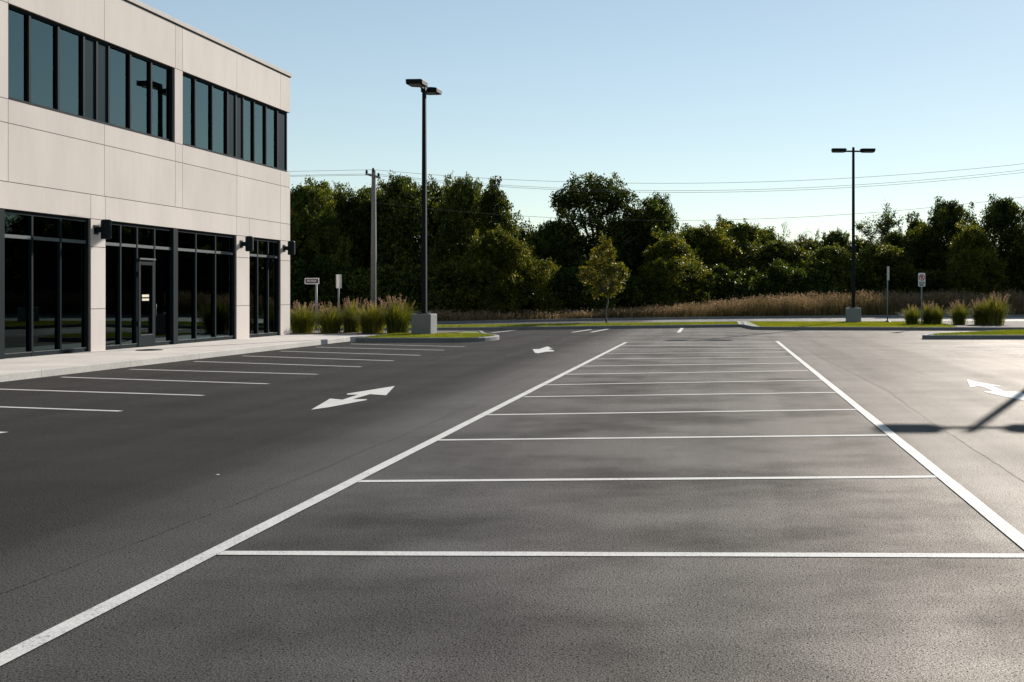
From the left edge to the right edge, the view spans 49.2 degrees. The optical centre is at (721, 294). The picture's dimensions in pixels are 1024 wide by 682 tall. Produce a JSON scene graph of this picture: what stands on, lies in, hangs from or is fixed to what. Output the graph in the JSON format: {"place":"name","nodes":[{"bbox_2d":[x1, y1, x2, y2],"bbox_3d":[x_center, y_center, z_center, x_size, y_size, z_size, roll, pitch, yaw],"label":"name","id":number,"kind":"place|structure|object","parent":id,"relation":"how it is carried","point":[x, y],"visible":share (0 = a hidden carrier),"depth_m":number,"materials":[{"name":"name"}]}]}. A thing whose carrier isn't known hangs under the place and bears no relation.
{"place":"outdoors","nodes":[
{"label":"outdoors","id":0,"kind":"place"},
{"bbox_2d":[0,0,291,358],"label":"office building","id":1,"kind":"structure","parent":0,"point":[157,138],"depth_m":29.63,"materials":[{"name":"concrete"}]},
{"bbox_2d":[0,209,87,358],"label":"storefront window","id":2,"kind":"structure","parent":1,"relation":"in","point":[44,257],"depth_m":25.90,"materials":[{"name":"black glass"}]},
{"bbox_2d":[8,4,171,141],"bbox_3d":[-16.140,-5.505,28.055,0.124,2.164,7.023,0,0,2],"label":"ribbon window","id":3,"kind":"structure","parent":1,"relation":"in","point":[52,66],"depth_m":27.43,"materials":[{"name":"black glass"}]},
{"bbox_2d":[94,219,111,238],"bbox_3d":[-15.824,-1.671,27.787,0.394,0.502,0.247,0,0,2],"label":"wall light","id":4,"kind":"object","parent":1,"relation":"attached to","point":[105,229],"visible":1,"depth_m":27.70,"materials":[{"name":"black metal"}]},
{"bbox_2d":[138,258,156,346],"bbox_3d":[-15.984,0.210,30.175,0.162,2.440,0.809,0,0,2],"label":"door","id":5,"kind":"structure","parent":1,"relation":"in","point":[146,266],"depth_m":30.24,"materials":[{"name":"black glass"}]},
{"bbox_2d":[105,222,234,349],"bbox_3d":[-15.992,-0.240,31.772,0.170,3.372,7.095,0,0,2],"label":"storefront window","id":6,"kind":"structure","parent":1,"relation":"in","point":[195,270],"depth_m":31.53,"materials":[{"name":"black glass"}]},
{"bbox_2d":[182,72,286,171],"bbox_3d":[-15.904,-5.505,35.668,0.124,2.164,7.276,0,0,2],"label":"ribbon window","id":7,"kind":"structure","parent":1,"relation":"in","point":[219,120],"depth_m":35.26,"materials":[{"name":"black glass"}]},
{"bbox_2d":[240,236,253,250],"bbox_3d":[-15.580,-1.671,35.650,0.393,0.502,0.247,0,0,2],"label":"wall light","id":8,"kind":"object","parent":1,"relation":"attached to","point":[248,243],"visible":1,"depth_m":35.56,"materials":[{"name":"black metal"}]},
{"bbox_2d":[247,238,278,337],"bbox_3d":[-15.837,-0.240,37.425,0.128,3.372,2.346,0,0,2],"label":"storefront window","id":9,"kind":"structure","parent":1,"relation":"in","point":[263,305],"depth_m":37.55,"materials":[{"name":"black glass"}]},
{"bbox_2d":[0,334,380,372],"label":"pavement","id":10,"kind":"structure","parent":0,"point":[35,362],"depth_m":27.17,"materials":[{"name":"concrete"}]},
{"bbox_2d":[290,301,320,332],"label":"ornamental grass","id":11,"kind":"object","parent":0,"point":[300,323],"depth_m":41.01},
{"bbox_2d":[308,301,354,332],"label":"ornamental grass","id":12,"kind":"object","parent":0,"point":[329,321],"depth_m":40.92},
{"bbox_2d":[337,296,365,332],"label":"ornamental grass","id":13,"kind":"object","parent":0,"point":[349,327],"depth_m":41.67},
{"bbox_2d":[345,298,387,333],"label":"ornamental grass","id":14,"kind":"object","parent":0,"point":[371,323],"depth_m":40.66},
{"bbox_2d":[369,295,419,332],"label":"ornamental grass","id":15,"kind":"object","parent":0,"point":[398,317],"depth_m":40.71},
{"bbox_2d":[449,331,479,332],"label":"island soil","id":16,"kind":"structure","parent":0,"point":[467,332],"depth_m":42.22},
{"bbox_2d":[290,331,459,333],"bbox_3d":[-14.450,1.455,41.800,8.300,0.001,3.600,0,0,0],"label":"mulch bed","id":17,"kind":"object","parent":16,"relation":"on","point":[318,332],"visible":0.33,"depth_m":40.58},
{"bbox_2d":[305,278,318,329],"bbox_3d":[-17.344,0.450,45.990,0.608,2.300,0.106,0,0,0],"label":"street sign","id":18,"kind":"object","parent":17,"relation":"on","point":[315,281],"visible":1,"depth_m":45.95,"materials":[{"name":"metal"}]},
{"bbox_2d":[406,79,441,333],"bbox_3d":[-10.869,-3.090,39.683,0.720,9.340,2.294,0,0,4],"label":"lamp post","id":19,"kind":"object","parent":16,"relation":"on","point":[424,322],"visible":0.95,"depth_m":39.61,"materials":[{"name":"metal"}]},
{"bbox_2d":[362,332,493,337],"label":"lawn grass","id":20,"kind":"structure","parent":16,"relation":"on","point":[433,335],"depth_m":37.67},
{"bbox_2d":[0,326,1023,681],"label":"parking lot","id":21,"kind":"structure","parent":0,"point":[80,480],"depth_m":7.97,"materials":[{"name":"asphalt"}]},
{"bbox_2d":[4,389,201,395],"bbox_3d":[-10.485,1.596,17.846,4.745,0.001,0.107,0,0,16],"label":"parking line","id":22,"kind":"object","parent":21,"relation":"on","point":[100,392],"visible":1,"depth_m":17.69,"materials":[{"name":"white paint"}]},
{"bbox_2d":[0,337,349,381],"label":"pavement kerb","id":23,"kind":"structure","parent":21,"relation":"on","point":[33,373],"depth_m":24.78,"materials":[{"name":"concrete"}]},
{"bbox_2d":[0,343,608,593],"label":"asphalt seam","id":24,"kind":"object","parent":21,"relation":"on","point":[253,496],"visible":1,"depth_m":8.46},
{"bbox_2d":[0,342,626,665],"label":"parking line","id":25,"kind":"object","parent":21,"relation":"on","point":[19,649],"visible":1,"depth_m":6.65,"materials":[{"name":"white paint"}]},
{"bbox_2d":[311,386,393,409],"bbox_3d":[-5.673,1.595,17.001,0.716,0.001,3.901,0,0,0],"label":"direction arrow","id":26,"kind":"object","parent":21,"relation":"on","point":[352,399],"visible":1,"depth_m":16.66,"materials":[{"name":"white paint"}]},
{"bbox_2d":[290,330,498,341],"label":"island kerb","id":27,"kind":"structure","parent":21,"relation":"on","point":[470,339],"depth_m":36.36,"materials":[{"name":"concrete"}]},
{"bbox_2d":[290,322,741,330],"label":"verge kerb","id":28,"kind":"structure","parent":21,"relation":"on","point":[739,324],"depth_m":50.24,"materials":[{"name":"concrete"}]},
{"bbox_2d":[216,551,1023,556],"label":"parking line","id":29,"kind":"object","parent":21,"relation":"on","point":[462,553],"visible":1,"depth_m":6.67,"materials":[{"name":"white paint"}]},
{"bbox_2d":[358,475,936,481],"bbox_3d":[-0.597,1.596,9.406,5.119,0.001,0.108,0,0,-3],"label":"parking line","id":30,"kind":"object","parent":21,"relation":"on","point":[806,477],"visible":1,"depth_m":9.42,"materials":[{"name":"white paint"}]},
{"bbox_2d":[438,434,886,440],"bbox_3d":[-0.611,1.596,12.132,5.108,0.001,0.107,0,0,-5],"label":"parking line","id":31,"kind":"object","parent":21,"relation":"on","point":[667,437],"visible":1,"depth_m":12.12,"materials":[{"name":"white paint"}]},
{"bbox_2d":[488,409,856,414],"bbox_3d":[-0.604,1.596,14.756,5.129,0.001,0.110,0,0,-8],"label":"parking line","id":32,"kind":"object","parent":21,"relation":"on","point":[670,412],"visible":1,"depth_m":14.69,"materials":[{"name":"white paint"}]},
{"bbox_2d":[548,380,809,384],"bbox_3d":[-0.620,1.596,19.737,5.152,0.001,0.109,0,0,-12],"label":"parking line","id":33,"kind":"object","parent":21,"relation":"on","point":[677,382],"visible":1,"depth_m":19.70,"materials":[{"name":"white paint"}]},
{"bbox_2d":[524,392,835,396],"bbox_3d":[-0.599,1.596,17.344,5.026,0.001,0.109,0,0,-9],"label":"parking line","id":34,"kind":"object","parent":21,"relation":"on","point":[679,394],"visible":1,"depth_m":17.34,"materials":[{"name":"white paint"}]},
{"bbox_2d":[743,321,1023,330],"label":"island kerb","id":35,"kind":"structure","parent":21,"relation":"on","point":[745,325],"depth_m":48.40,"materials":[{"name":"concrete"}]},
{"bbox_2d":[776,341,1023,548],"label":"parking line","id":36,"kind":"object","parent":21,"relation":"on","point":[999,522],"visible":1,"depth_m":9.66,"materials":[{"name":"white paint"}]},
{"bbox_2d":[922,330,1023,338],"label":"island kerb","id":37,"kind":"structure","parent":21,"relation":"on","point":[928,336],"depth_m":38.78,"materials":[{"name":"concrete"}]},
{"bbox_2d":[967,379,1023,399],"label":"direction arrow","id":38,"kind":"object","parent":21,"relation":"on","point":[1015,395],"visible":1,"depth_m":17.86,"materials":[{"name":"white paint"}]},
{"bbox_2d":[138,0,1023,246],"label":"sky","id":39,"kind":"structure","parent":0,"point":[657,94],"materials":[{"name":"blue"}]},
{"bbox_2d":[408,317,1023,324],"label":"road","id":40,"kind":"structure","parent":0,"point":[741,321],"depth_m":66.75,"materials":[{"name":"asphalt"}]},
{"bbox_2d":[314,315,1023,324],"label":"road kerb","id":41,"kind":"structure","parent":40,"relation":"on","point":[601,319],"depth_m":68.27,"materials":[{"name":"concrete"}]},
{"bbox_2d":[919,301,939,323],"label":"ornamental grass","id":42,"kind":"object","parent":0,"point":[926,314],"depth_m":53.30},
{"bbox_2d":[928,302,947,323],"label":"ornamental grass","id":43,"kind":"object","parent":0,"point":[938,315],"depth_m":52.83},
{"bbox_2d":[943,299,972,324],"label":"ornamental grass","id":44,"kind":"object","parent":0,"point":[958,315],"depth_m":52.74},
{"bbox_2d":[964,298,996,324],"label":"ornamental grass","id":45,"kind":"object","parent":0,"point":[977,319],"depth_m":52.54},
{"bbox_2d":[972,293,1016,324],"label":"ornamental grass","id":46,"kind":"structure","parent":0,"point":[992,317],"depth_m":52.08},
{"label":"ground","id":47,"kind":"structure","parent":0,"visible":0},
{"bbox_2d":[290,175,349,204],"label":"broadleaf tree","id":48,"kind":"object","parent":47,"relation":"on","point":[325,184],"visible":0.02,"depth_m":75.69,"materials":[{"name":"green plant"}]},
{"bbox_2d":[290,255,352,310],"bbox_3d":[-25.704,-0.391,65.636,7.595,4.498,6.268,0,0,25],"label":"shrub","id":49,"kind":"object","parent":47,"relation":"on","point":[295,268],"visible":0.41,"depth_m":64.40,"materials":[{"name":"green plant"}]},
{"bbox_2d":[291,252,353,311],"bbox_3d":[-23.785,-0.374,65.891,5.539,4.458,4.572,0,0,4],"label":"shrub","id":50,"kind":"object","parent":47,"relation":"on","point":[329,272],"visible":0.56,"depth_m":64.71,"materials":[{"name":"green plant"}]},
{"bbox_2d":[290,178,368,309],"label":"broadleaf tree","id":51,"kind":"object","parent":47,"relation":"on","point":[313,219],"visible":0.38,"depth_m":67.02,"materials":[{"name":"green plant"}]},
{"bbox_2d":[291,266,370,310],"bbox_3d":[-22.770,0.035,66.350,7.410,3.536,6.115,0,0,24],"label":"shrub","id":52,"kind":"object","parent":47,"relation":"on","point":[353,284],"visible":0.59,"depth_m":64.28,"materials":[{"name":"green plant"}]},
{"bbox_2d":[294,182,402,269],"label":"broadleaf tree","id":53,"kind":"object","parent":47,"relation":"on","point":[356,214],"visible":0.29,"depth_m":70.31,"materials":[{"name":"green plant"}]},
{"bbox_2d":[365,168,380,309],"bbox_3d":[-19.234,-2.594,59.999,0.845,8.788,0.352,0,0,0],"label":"utility pole","id":54,"kind":"object","parent":47,"relation":"on","point":[373,251],"visible":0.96,"depth_m":59.88,"materials":[{"name":"grey wood"}]},
{"bbox_2d":[287,164,1017,182],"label":"power line","id":55,"kind":"object","parent":54,"relation":"attached to","point":[729,182],"visible":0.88,"depth_m":57.58,"materials":[{"name":"metal"}]},
{"bbox_2d":[290,172,1023,192],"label":"power line","id":56,"kind":"object","parent":54,"relation":"attached to","point":[670,192],"visible":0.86,"depth_m":57.71,"materials":[{"name":"metal"}]},
{"bbox_2d":[330,170,1018,190],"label":"power line","id":57,"kind":"object","parent":54,"relation":"attached to","point":[677,190],"visible":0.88,"depth_m":58.12,"materials":[{"name":"metal"}]},
{"bbox_2d":[381,197,1019,220],"bbox_3d":[13.388,-8.058,56.100,65.719,8.205,0.017,0,0,7],"label":"power line","id":58,"kind":"object","parent":54,"relation":"attached to","point":[732,219],"visible":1,"depth_m":57.66,"materials":[{"name":"metal"}]},
{"bbox_2d":[342,179,410,266],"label":"broadleaf tree","id":59,"kind":"object","parent":47,"relation":"on","point":[378,188],"visible":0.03,"depth_m":73.31,"materials":[{"name":"green plant"}]},
{"bbox_2d":[356,263,435,313],"bbox_3d":[-19.728,-0.045,66.267,6.995,3.717,5.773,0,0,-37],"label":"shrub","id":60,"kind":"object","parent":47,"relation":"on","point":[383,274],"visible":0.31,"depth_m":64.83,"materials":[{"name":"green plant"}]},
{"bbox_2d":[354,170,444,272],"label":"broadleaf tree","id":61,"kind":"object","parent":47,"relation":"on","point":[403,218],"visible":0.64,"depth_m":70.75,"materials":[{"name":"green plant"}]},
{"bbox_2d":[377,263,463,313],"bbox_3d":[-18.253,-0.065,65.428,5.571,3.760,6.751,0,0,-11],"label":"shrub","id":62,"kind":"object","parent":47,"relation":"on","point":[413,282],"visible":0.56,"depth_m":64.23,"materials":[{"name":"green plant"}]},
{"bbox_2d":[376,170,490,270],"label":"broadleaf tree","id":63,"kind":"object","parent":47,"relation":"on","point":[437,196],"visible":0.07,"depth_m":73.92,"materials":[{"name":"green plant"}]},
{"bbox_2d":[290,306,596,321],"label":"rough grass","id":64,"kind":"structure","parent":47,"relation":"on","point":[490,315],"depth_m":63.15,"materials":[{"name":"plant"}]},
{"bbox_2d":[417,171,495,307],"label":"broadleaf tree","id":65,"kind":"object","parent":47,"relation":"on","point":[462,196],"visible":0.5,"depth_m":70.94,"materials":[{"name":"green plant"}]},
{"bbox_2d":[417,259,527,313],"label":"shrub","id":66,"kind":"object","parent":47,"relation":"on","point":[449,272],"visible":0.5,"depth_m":65.35,"materials":[{"name":"green plant"}]},
{"bbox_2d":[455,175,538,266],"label":"broadleaf tree","id":67,"kind":"object","parent":47,"relation":"on","point":[493,201],"visible":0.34,"depth_m":70.16,"materials":[{"name":"green plant"}]},
{"bbox_2d":[451,222,561,318],"bbox_3d":[-13.070,-1.352,66.132,7.063,6.173,5.236,0,0,-44],"label":"broadleaf tree","id":68,"kind":"object","parent":47,"relation":"on","point":[502,263],"visible":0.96,"depth_m":65.00,"materials":[{"name":"green plant"}]},
{"bbox_2d":[518,272,567,312],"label":"shrub","id":69,"kind":"object","parent":47,"relation":"on","point":[546,292],"visible":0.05,"depth_m":69.66,"materials":[{"name":"green plant"}]},
{"bbox_2d":[520,215,600,311],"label":"broadleaf tree","id":70,"kind":"object","parent":47,"relation":"on","point":[548,243],"visible":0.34,"depth_m":77.68,"materials":[{"name":"green plant"}]},
{"bbox_2d":[522,269,603,311],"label":"shrub","id":71,"kind":"object","parent":47,"relation":"on","point":[559,285],"visible":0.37,"depth_m":70.80,"materials":[{"name":"green plant"}]},
{"bbox_2d":[554,259,626,311],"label":"shrub","id":72,"kind":"object","parent":47,"relation":"on","point":[592,303],"visible":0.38,"depth_m":71.70,"materials":[{"name":"green plant"}]},
{"bbox_2d":[576,231,631,322],"bbox_3d":[-6.229,-0.771,57.237,2.955,5.172,1.273,0,0,0],"label":"young tree","id":73,"kind":"object","parent":47,"relation":"on","point":[599,283],"visible":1,"depth_m":57.12,"materials":[{"name":"green plant"}]},
{"bbox_2d":[548,171,671,306],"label":"broadleaf tree","id":74,"kind":"object","parent":47,"relation":"on","point":[606,204],"visible":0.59,"depth_m":79.35,"materials":[{"name":"green plant"}]},
{"bbox_2d":[605,271,659,309],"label":"shrub","id":75,"kind":"object","parent":47,"relation":"on","point":[628,291],"visible":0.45,"depth_m":74.14,"materials":[{"name":"green plant"}]},
{"bbox_2d":[602,220,671,276],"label":"broadleaf tree","id":76,"kind":"object","parent":47,"relation":"on","point":[640,248],"visible":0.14,"depth_m":80.31,"materials":[{"name":"green plant"}]},
{"bbox_2d":[617,271,691,309],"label":"shrub","id":77,"kind":"object","parent":47,"relation":"on","point":[647,286],"visible":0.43,"depth_m":74.76,"materials":[{"name":"green plant"}]},
{"bbox_2d":[632,193,701,273],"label":"broadleaf tree","id":78,"kind":"object","parent":47,"relation":"on","point":[671,226],"visible":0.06,"depth_m":83.52,"materials":[{"name":"green plant"}]},
{"bbox_2d":[631,230,716,307],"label":"broadleaf tree","id":79,"kind":"object","parent":47,"relation":"on","point":[665,255],"visible":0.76,"depth_m":75.84,"materials":[{"name":"green plant"}]},
{"bbox_2d":[673,260,715,304],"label":"shrub","id":80,"kind":"object","parent":47,"relation":"on","point":[694,272],"visible":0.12,"depth_m":77.42,"materials":[{"name":"green plant"}]},
{"bbox_2d":[686,263,755,302],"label":"shrub","id":81,"kind":"object","parent":47,"relation":"on","point":[723,278],"visible":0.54,"depth_m":78.88,"materials":[{"name":"green plant"}]},
{"bbox_2d":[677,218,774,275],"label":"broadleaf tree","id":82,"kind":"object","parent":47,"relation":"on","point":[711,243],"visible":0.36,"depth_m":88.65,"materials":[{"name":"green plant"}]},
{"bbox_2d":[721,218,774,271],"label":"broadleaf tree","id":83,"kind":"object","parent":47,"relation":"on","point":[745,234],"visible":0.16,"depth_m":93.00,"materials":[{"name":"green plant"}]},
{"bbox_2d":[727,266,777,301],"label":"shrub","id":84,"kind":"object","parent":47,"relation":"on","point":[754,276],"visible":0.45,"depth_m":80.72,"materials":[{"name":"green plant"}]},
{"bbox_2d":[730,234,813,276],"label":"broadleaf tree","id":85,"kind":"object","parent":47,"relation":"on","point":[788,252],"visible":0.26,"depth_m":88.21,"materials":[{"name":"green plant"}]},
{"bbox_2d":[756,257,826,300],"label":"shrub","id":86,"kind":"object","parent":47,"relation":"on","point":[785,279],"visible":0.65,"depth_m":81.74,"materials":[{"name":"green plant"}]},
{"bbox_2d":[570,288,1023,318],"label":"tall grass","id":87,"kind":"structure","parent":47,"relation":"on","point":[827,304],"depth_m":75.62,"materials":[{"name":"plant"}]},
{"bbox_2d":[784,235,822,258],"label":"broadleaf tree","id":88,"kind":"object","parent":47,"relation":"on","point":[814,245],"visible":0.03,"depth_m":97.18,"materials":[{"name":"green plant"}]},
{"bbox_2d":[793,260,848,297],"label":"shrub","id":89,"kind":"object","parent":47,"relation":"on","point":[815,276],"visible":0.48,"depth_m":83.41,"materials":[{"name":"green plant"}]},
{"bbox_2d":[813,227,851,250],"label":"broadleaf tree","id":90,"kind":"object","parent":47,"relation":"on","point":[840,238],"visible":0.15,"depth_m":96.25,"materials":[{"name":"green plant"}]},
{"bbox_2d":[792,242,877,293],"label":"broadleaf tree","id":91,"kind":"object","parent":47,"relation":"on","point":[825,257],"visible":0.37,"depth_m":86.71,"materials":[{"name":"green plant"}]},
{"bbox_2d":[826,258,886,293],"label":"shrub","id":92,"kind":"object","parent":47,"relation":"on","point":[860,275],"visible":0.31,"depth_m":85.00,"materials":[{"name":"green plant"}]},
{"bbox_2d":[840,235,872,266],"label":"broadleaf tree","id":93,"kind":"object","parent":47,"relation":"on","point":[858,245],"visible":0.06,"depth_m":96.64,"materials":[{"name":"green plant"}]},
{"bbox_2d":[851,202,903,260],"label":"sparse tree","id":94,"kind":"object","parent":47,"relation":"on","point":[888,223],"visible":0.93,"depth_m":92.35,"materials":[{"name":"green plant"}]},
{"bbox_2d":[874,226,905,250],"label":"broadleaf tree","id":95,"kind":"object","parent":47,"relation":"on","point":[894,239],"visible":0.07,"depth_m":97.20,"materials":[{"name":"green plant"}]},
{"bbox_2d":[845,240,940,297],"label":"broadleaf tree","id":96,"kind":"object","parent":47,"relation":"on","point":[880,259],"visible":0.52,"depth_m":85.59,"materials":[{"name":"green plant"}]},
{"bbox_2d":[867,271,931,295],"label":"shrub","id":97,"kind":"object","parent":47,"relation":"on","point":[893,284],"visible":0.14,"depth_m":86.29,"materials":[{"name":"green plant"}]},
{"bbox_2d":[898,211,927,247],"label":"broadleaf tree","id":98,"kind":"object","parent":47,"relation":"on","point":[912,224],"visible":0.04,"depth_m":96.25,"materials":[{"name":"green plant"}]},
{"bbox_2d":[894,270,946,297],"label":"shrub","id":99,"kind":"object","parent":47,"relation":"on","point":[934,281],"visible":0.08,"depth_m":86.93,"materials":[{"name":"green plant"}]},
{"bbox_2d":[899,222,950,283],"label":"broadleaf tree","id":100,"kind":"object","parent":47,"relation":"on","point":[920,241],"visible":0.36,"depth_m":89.78,"materials":[{"name":"green plant"}]},
{"bbox_2d":[904,196,986,278],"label":"broadleaf tree","id":101,"kind":"object","parent":47,"relation":"on","point":[945,218],"visible":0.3,"depth_m":91.21,"materials":[{"name":"green plant"}]},
{"bbox_2d":[931,218,1011,298],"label":"broadleaf tree","id":102,"kind":"object","parent":47,"relation":"on","point":[972,260],"visible":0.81,"depth_m":84.51,"materials":[{"name":"green plant"}]},
{"bbox_2d":[977,193,1023,266],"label":"broadleaf tree","id":103,"kind":"object","parent":47,"relation":"on","point":[1001,216],"visible":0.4,"depth_m":91.03,"materials":[{"name":"green plant"}]},
{"bbox_2d":[999,222,1023,295],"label":"broadleaf tree","id":104,"kind":"object","parent":47,"relation":"on","point":[1014,272],"visible":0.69,"depth_m":86.59,"materials":[{"name":"green plant"}]},
{"label":"island soil","id":105,"kind":"structure","parent":0,"visible":0},
{"bbox_2d":[750,321,956,326],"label":"lawn grass","id":106,"kind":"structure","parent":105,"relation":"on","point":[827,324],"depth_m":51.92,"materials":[{"name":"plant"}]},
{"bbox_2d":[831,147,875,321],"bbox_3d":[6.933,-3.090,57.117,2.294,9.340,0.720,0,0,-2],"label":"lamp post","id":107,"kind":"object","parent":105,"relation":"on","point":[853,313],"visible":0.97,"depth_m":57.04,"materials":[{"name":"metal"}]},
{"bbox_2d":[936,322,1023,326],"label":"mulch bed","id":108,"kind":"object","parent":105,"relation":"on","point":[1006,324],"visible":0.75,"depth_m":51.08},
{"bbox_2d":[897,304,923,324],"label":"ornamental grass","id":109,"kind":"object","parent":108,"relation":"on","point":[911,316],"depth_m":52.30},
{"label":"island soil","id":110,"kind":"structure","parent":0,"visible":0},
{"bbox_2d":[933,329,1023,334],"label":"lawn grass","id":111,"kind":"structure","parent":110,"relation":"on","point":[1008,332],"depth_m":40.29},
{"label":"verge soil","id":112,"kind":"structure","parent":0,"visible":0},
{"bbox_2d":[290,321,737,327],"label":"lawn grass","id":113,"kind":"structure","parent":112,"relation":"on","point":[593,324],"depth_m":52.14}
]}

